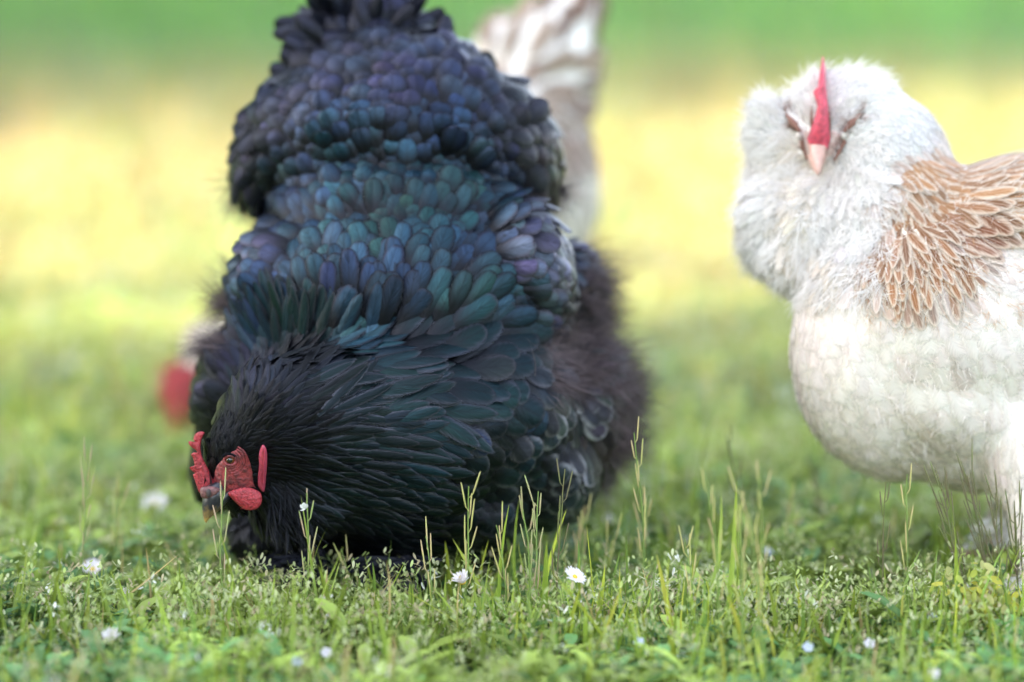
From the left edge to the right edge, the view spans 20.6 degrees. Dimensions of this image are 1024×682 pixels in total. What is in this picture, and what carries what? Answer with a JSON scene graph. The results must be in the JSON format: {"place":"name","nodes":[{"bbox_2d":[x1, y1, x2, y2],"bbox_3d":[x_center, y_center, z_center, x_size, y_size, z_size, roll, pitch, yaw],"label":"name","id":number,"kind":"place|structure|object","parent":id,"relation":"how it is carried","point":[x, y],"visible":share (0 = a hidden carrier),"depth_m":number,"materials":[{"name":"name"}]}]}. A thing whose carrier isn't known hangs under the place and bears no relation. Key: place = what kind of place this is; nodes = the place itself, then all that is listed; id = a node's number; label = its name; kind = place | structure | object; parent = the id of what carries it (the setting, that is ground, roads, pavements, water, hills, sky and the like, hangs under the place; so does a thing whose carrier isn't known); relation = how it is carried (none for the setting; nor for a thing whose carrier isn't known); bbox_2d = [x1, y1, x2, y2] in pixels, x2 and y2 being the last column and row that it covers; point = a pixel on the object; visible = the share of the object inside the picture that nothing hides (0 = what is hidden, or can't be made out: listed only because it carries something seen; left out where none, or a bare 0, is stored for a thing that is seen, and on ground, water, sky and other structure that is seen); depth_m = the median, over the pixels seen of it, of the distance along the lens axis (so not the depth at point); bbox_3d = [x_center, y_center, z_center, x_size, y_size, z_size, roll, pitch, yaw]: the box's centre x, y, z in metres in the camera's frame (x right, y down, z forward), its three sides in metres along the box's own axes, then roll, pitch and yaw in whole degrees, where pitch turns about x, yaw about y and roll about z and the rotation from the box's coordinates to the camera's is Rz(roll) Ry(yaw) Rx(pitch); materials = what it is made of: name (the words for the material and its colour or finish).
{"place":"outdoors","nodes":[
{"label":"outdoors","id":0,"kind":"place"},
{"bbox_2d":[0,0,1023,681],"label":"ground","id":1,"kind":"structure","parent":0,"point":[622,182],"depth_m":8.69,"materials":[{"name":"green plant"}]},
{"bbox_2d":[6,421,17,510],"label":"seed stalk","id":2,"kind":"object","parent":1,"relation":"on","point":[12,475],"visible":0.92,"depth_m":2.48,"materials":[{"name":"green plant"}]},
{"bbox_2d":[79,437,95,591],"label":"seed stalk","id":3,"kind":"object","parent":1,"relation":"on","point":[84,498],"visible":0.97,"depth_m":2.19,"materials":[{"name":"plant"}]},
{"bbox_2d":[83,557,99,574],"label":"daisy","id":4,"kind":"object","parent":1,"relation":"on","point":[94,563],"visible":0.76,"depth_m":2.23,"materials":[{"name":"white plant"}]},
{"bbox_2d":[101,627,120,675],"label":"daisy","id":5,"kind":"object","parent":1,"relation":"on","point":[107,633],"visible":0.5,"depth_m":2.02,"materials":[{"name":"white plant"}]},
{"bbox_2d":[111,472,129,594],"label":"seed stalk","id":6,"kind":"object","parent":1,"relation":"on","point":[117,525],"visible":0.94,"depth_m":2.26,"materials":[{"name":"green plant"}]},
{"bbox_2d":[141,491,168,520],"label":"daisy","id":7,"kind":"object","parent":1,"relation":"on","point":[154,500],"visible":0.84,"depth_m":2.47,"materials":[{"name":"white plant"}]},
{"bbox_2d":[178,551,202,585],"bbox_3d":[-0.251,0.190,2.201,0.022,0.053,0.014,0,9,0],"label":"meadow grass panicle","id":8,"kind":"object","parent":1,"relation":"on","point":[190,566],"visible":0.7,"depth_m":2.20,"materials":[{"name":"green plant"}]},
{"bbox_2d":[212,468,229,608],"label":"seed stalk","id":9,"kind":"object","parent":1,"relation":"on","point":[221,501],"visible":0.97,"depth_m":2.10,"materials":[{"name":"green plant"}]},
{"bbox_2d":[265,568,299,594],"bbox_3d":[-0.177,0.198,2.169,0.027,0.049,0.014,0,9,0],"label":"meadow grass panicle","id":10,"kind":"object","parent":1,"relation":"on","point":[280,572],"visible":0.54,"depth_m":2.17,"materials":[{"name":"green plant"}]},
{"bbox_2d":[291,656,302,677],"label":"tiny flower","id":11,"kind":"object","parent":1,"relation":"on","point":[296,660],"visible":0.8,"depth_m":1.97,"materials":[{"name":"plant"}]},
{"bbox_2d":[299,489,317,619],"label":"seed stalk","id":12,"kind":"object","parent":1,"relation":"on","point":[303,506],"visible":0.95,"depth_m":2.09,"materials":[{"name":"green plant"}]},
{"bbox_2d":[320,647,330,663],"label":"tiny flower","id":13,"kind":"object","parent":1,"relation":"on","point":[326,651],"visible":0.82,"depth_m":1.99,"materials":[{"name":"white plant"}]},
{"bbox_2d":[317,550,354,582],"bbox_3d":[-0.132,0.190,2.186,0.042,0.059,0.014,0,9,0],"label":"meadow grass panicle","id":14,"kind":"object","parent":1,"relation":"on","point":[334,557],"visible":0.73,"depth_m":2.18,"materials":[{"name":"green plant"}]},
{"bbox_2d":[333,535,357,594],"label":"seed stalk","id":15,"kind":"object","parent":1,"relation":"on","point":[340,557],"visible":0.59,"depth_m":2.17,"materials":[{"name":"green plant"}]},
{"bbox_2d":[158,0,607,439],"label":"hen","id":16,"kind":"object","parent":1,"relation":"on","point":[552,51],"visible":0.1,"depth_m":2.82,"materials":[{"name":"white"}]},
{"bbox_2d":[380,565,404,602],"bbox_3d":[-0.090,0.195,2.170,0.023,0.053,0.015,0,9,0],"label":"meadow grass panicle","id":17,"kind":"object","parent":1,"relation":"on","point":[397,578],"visible":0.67,"depth_m":2.17,"materials":[{"name":"green plant"}]},
{"bbox_2d":[168,0,670,597],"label":"hen","id":18,"kind":"object","parent":1,"relation":"on","point":[412,302],"visible":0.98,"depth_m":2.19,"materials":[{"name":"black"}]},
{"bbox_2d":[420,516,434,608],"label":"seed stalk","id":19,"kind":"object","parent":1,"relation":"on","point":[430,580],"visible":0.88,"depth_m":2.10,"materials":[{"name":"green plant"}]},
{"bbox_2d":[452,569,468,615],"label":"daisy","id":20,"kind":"object","parent":1,"relation":"on","point":[463,574],"visible":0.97,"depth_m":2.09,"materials":[{"name":"white plant"}]},
{"bbox_2d":[461,471,480,621],"bbox_3d":[-0.031,0.164,2.095,0.015,0.138,0.007,0,9,0],"label":"seed stalk","id":21,"kind":"object","parent":1,"relation":"on","point":[466,551],"visible":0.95,"depth_m":2.09,"materials":[{"name":"green plant"}]},
{"bbox_2d":[491,501,511,624],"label":"seed stalk","id":22,"kind":"object","parent":1,"relation":"on","point":[506,582],"visible":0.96,"depth_m":2.09,"materials":[{"name":"green plant"}]},
{"bbox_2d":[519,487,536,618],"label":"seed stalk","id":23,"kind":"object","parent":1,"relation":"on","point":[531,544],"visible":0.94,"depth_m":2.09,"materials":[{"name":"green plant"}]},
{"bbox_2d":[525,476,542,628],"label":"seed stalk","id":24,"kind":"object","parent":1,"relation":"on","point":[535,521],"visible":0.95,"depth_m":2.10,"materials":[{"name":"green plant"}]},
{"bbox_2d":[550,543,568,584],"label":"meadow grass panicle","id":25,"kind":"object","parent":1,"relation":"on","point":[563,555],"visible":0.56,"depth_m":2.18,"materials":[{"name":"green plant"}]},
{"bbox_2d":[551,458,572,616],"bbox_3d":[0.037,0.159,2.100,0.016,0.146,0.010,0,9,0],"label":"seed stalk","id":26,"kind":"object","parent":1,"relation":"on","point":[561,507],"visible":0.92,"depth_m":2.10,"materials":[{"name":"green plant"}]},
{"bbox_2d":[565,566,586,639],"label":"daisy","id":27,"kind":"object","parent":1,"relation":"on","point":[574,574],"visible":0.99,"depth_m":2.08,"materials":[{"name":"white plant"}]},
{"bbox_2d":[573,493,591,589],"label":"seed stalk","id":28,"kind":"object","parent":1,"relation":"on","point":[581,536],"visible":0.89,"depth_m":2.23,"materials":[{"name":"green plant"}]},
{"bbox_2d":[603,513,614,525],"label":"daisy","id":29,"kind":"object","parent":1,"relation":"on","point":[609,516],"visible":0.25,"depth_m":2.40,"materials":[{"name":"plant"}]},
{"bbox_2d":[605,514,621,587],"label":"seed stalk","id":30,"kind":"object","parent":1,"relation":"on","point":[611,548],"visible":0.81,"depth_m":2.22,"materials":[{"name":"green plant"}]},
{"bbox_2d":[631,416,645,609],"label":"seed stalk","id":31,"kind":"object","parent":1,"relation":"on","point":[641,511],"visible":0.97,"depth_m":2.15,"materials":[{"name":"green plant"}]},
{"bbox_2d":[633,637,643,646],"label":"tiny flower","id":32,"kind":"object","parent":1,"relation":"on","point":[640,640],"visible":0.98,"depth_m":2.02,"materials":[{"name":"white plant"}]},
{"bbox_2d":[633,485,651,578],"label":"seed stalk","id":33,"kind":"object","parent":1,"relation":"on","point":[646,515],"visible":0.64,"depth_m":2.22,"materials":[{"name":"green plant"}]},
{"bbox_2d":[661,540,684,592],"bbox_3d":[0.127,0.185,2.203,0.020,0.063,0.015,8,12,41],"label":"meadow grass panicle","id":34,"kind":"object","parent":1,"relation":"on","point":[678,546],"visible":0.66,"depth_m":2.20,"materials":[{"name":"green plant"}]},
{"bbox_2d":[678,525,700,629],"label":"seed stalk","id":35,"kind":"object","parent":1,"relation":"on","point":[689,563],"visible":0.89,"depth_m":2.07,"materials":[{"name":"green plant"}]},
{"bbox_2d":[702,469,723,651],"bbox_3d":[0.144,0.167,2.027,0.015,0.154,0.010,-4,10,-23],"label":"seed stalk","id":36,"kind":"object","parent":1,"relation":"on","point":[714,535],"visible":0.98,"depth_m":2.02,"materials":[{"name":"green plant"}]},
{"bbox_2d":[726,425,742,552],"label":"seed stalk","id":37,"kind":"object","parent":1,"relation":"on","point":[728,445],"visible":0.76,"depth_m":2.28,"materials":[{"name":"green plant"}]},
{"bbox_2d":[728,466,746,680],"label":"seed stalk","id":38,"kind":"object","parent":1,"relation":"on","point":[741,604],"visible":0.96,"depth_m":2.00,"materials":[{"name":"green plant"}]},
{"bbox_2d":[740,491,762,657],"bbox_3d":[0.171,0.177,1.986,0.021,0.147,0.009,-5,10,-29],"label":"seed stalk","id":39,"kind":"object","parent":1,"relation":"on","point":[756,584],"visible":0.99,"depth_m":1.98,"materials":[{"name":"green plant"}]},
{"bbox_2d":[752,460,771,677],"bbox_3d":[0.176,0.166,1.990,0.013,0.167,0.013,0,9,0],"label":"seed stalk","id":40,"kind":"object","parent":1,"relation":"on","point":[761,555],"visible":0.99,"depth_m":1.99,"materials":[{"name":"green plant"}]},
{"bbox_2d":[764,547,772,573],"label":"tiny flower","id":41,"kind":"object","parent":1,"relation":"on","point":[769,551],"visible":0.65,"depth_m":2.29,"materials":[{"name":"white plant"}]},
{"bbox_2d":[771,522,802,576],"bbox_3d":[0.220,0.176,2.253,0.025,0.065,0.012,3,10,20],"label":"meadow grass panicle","id":42,"kind":"object","parent":1,"relation":"on","point":[787,533],"visible":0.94,"depth_m":2.25,"materials":[{"name":"green plant"}]},
{"bbox_2d":[785,481,796,565],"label":"seed stalk","id":43,"kind":"object","parent":1,"relation":"on","point":[789,512],"visible":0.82,"depth_m":2.30,"materials":[{"name":"green plant"}]},
{"bbox_2d":[802,641,813,656],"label":"tiny flower","id":44,"kind":"object","parent":1,"relation":"on","point":[807,646],"visible":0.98,"depth_m":2.00,"materials":[{"name":"white plant"}]},
{"bbox_2d":[808,457,827,551],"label":"seed stalk","id":45,"kind":"object","parent":1,"relation":"on","point":[816,492],"visible":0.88,"depth_m":2.38,"materials":[{"name":"green plant"}]},
{"bbox_2d":[847,524,870,586],"bbox_3d":[0.275,0.177,2.236,0.020,0.067,0.014,0,9,0],"label":"meadow grass panicle","id":46,"kind":"object","parent":1,"relation":"on","point":[858,546],"visible":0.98,"depth_m":2.23,"materials":[{"name":"green plant"}]},
{"bbox_2d":[864,638,874,659],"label":"tiny flower","id":47,"kind":"object","parent":1,"relation":"on","point":[867,641],"visible":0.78,"depth_m":2.01,"materials":[{"name":"white plant"}]},
{"bbox_2d":[723,54,1023,595],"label":"hen","id":48,"kind":"object","parent":1,"relation":"on","point":[878,228],"visible":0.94,"depth_m":2.18,"materials":[{"name":"white"}]},
{"bbox_2d":[877,482,890,618],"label":"seed stalk","id":49,"kind":"object","parent":1,"relation":"on","point":[883,550],"visible":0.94,"depth_m":2.14,"materials":[{"name":"green plant"}]},
{"bbox_2d":[900,463,913,593],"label":"seed stalk","id":50,"kind":"object","parent":1,"relation":"on","point":[906,529],"visible":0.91,"depth_m":2.14,"materials":[{"name":"green plant"}]},
{"bbox_2d":[912,551,936,606],"bbox_3d":[0.317,0.191,2.168,0.020,0.062,0.013,2,9,15],"label":"meadow grass panicle","id":51,"kind":"object","parent":1,"relation":"on","point":[926,562],"visible":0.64,"depth_m":2.17,"materials":[{"name":"green plant"}]},
{"bbox_2d":[929,668,939,680],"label":"tiny flower","id":52,"kind":"object","parent":1,"relation":"on","point":[936,673],"visible":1,"depth_m":1.94,"materials":[{"name":"white plant"}]},
{"bbox_2d":[923,462,965,583],"bbox_3d":[0.337,0.158,2.142,0.051,0.136,0.012,0,9,0],"label":"seed stalk","id":53,"kind":"object","parent":1,"relation":"on","point":[952,539],"visible":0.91,"depth_m":2.14,"materials":[{"name":"green plant"}]},
{"bbox_2d":[956,439,990,581],"bbox_3d":[0.356,0.149,2.147,0.038,0.152,0.012,1,9,6],"label":"seed stalk","id":54,"kind":"object","parent":1,"relation":"on","point":[979,545],"visible":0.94,"depth_m":2.14,"materials":[{"name":"green plant"}]},
{"bbox_2d":[929,560,1022,639],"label":"yellow weed","id":55,"kind":"object","parent":1,"relation":"on","point":[975,595],"visible":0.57,"depth_m":2.08,"materials":[{"name":"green plant"}]},
{"bbox_2d":[975,469,1008,589],"bbox_3d":[0.368,0.162,2.140,0.034,0.129,0.009,0,9,0],"label":"seed stalk","id":56,"kind":"object","parent":1,"relation":"on","point":[995,526],"visible":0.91,"depth_m":2.14,"materials":[{"name":"green plant"}]},
{"bbox_2d":[1004,479,1022,600],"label":"seed stalk","id":57,"kind":"object","parent":1,"relation":"on","point":[1015,541],"visible":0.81,"depth_m":2.14,"materials":[{"name":"green plant"}]}
]}

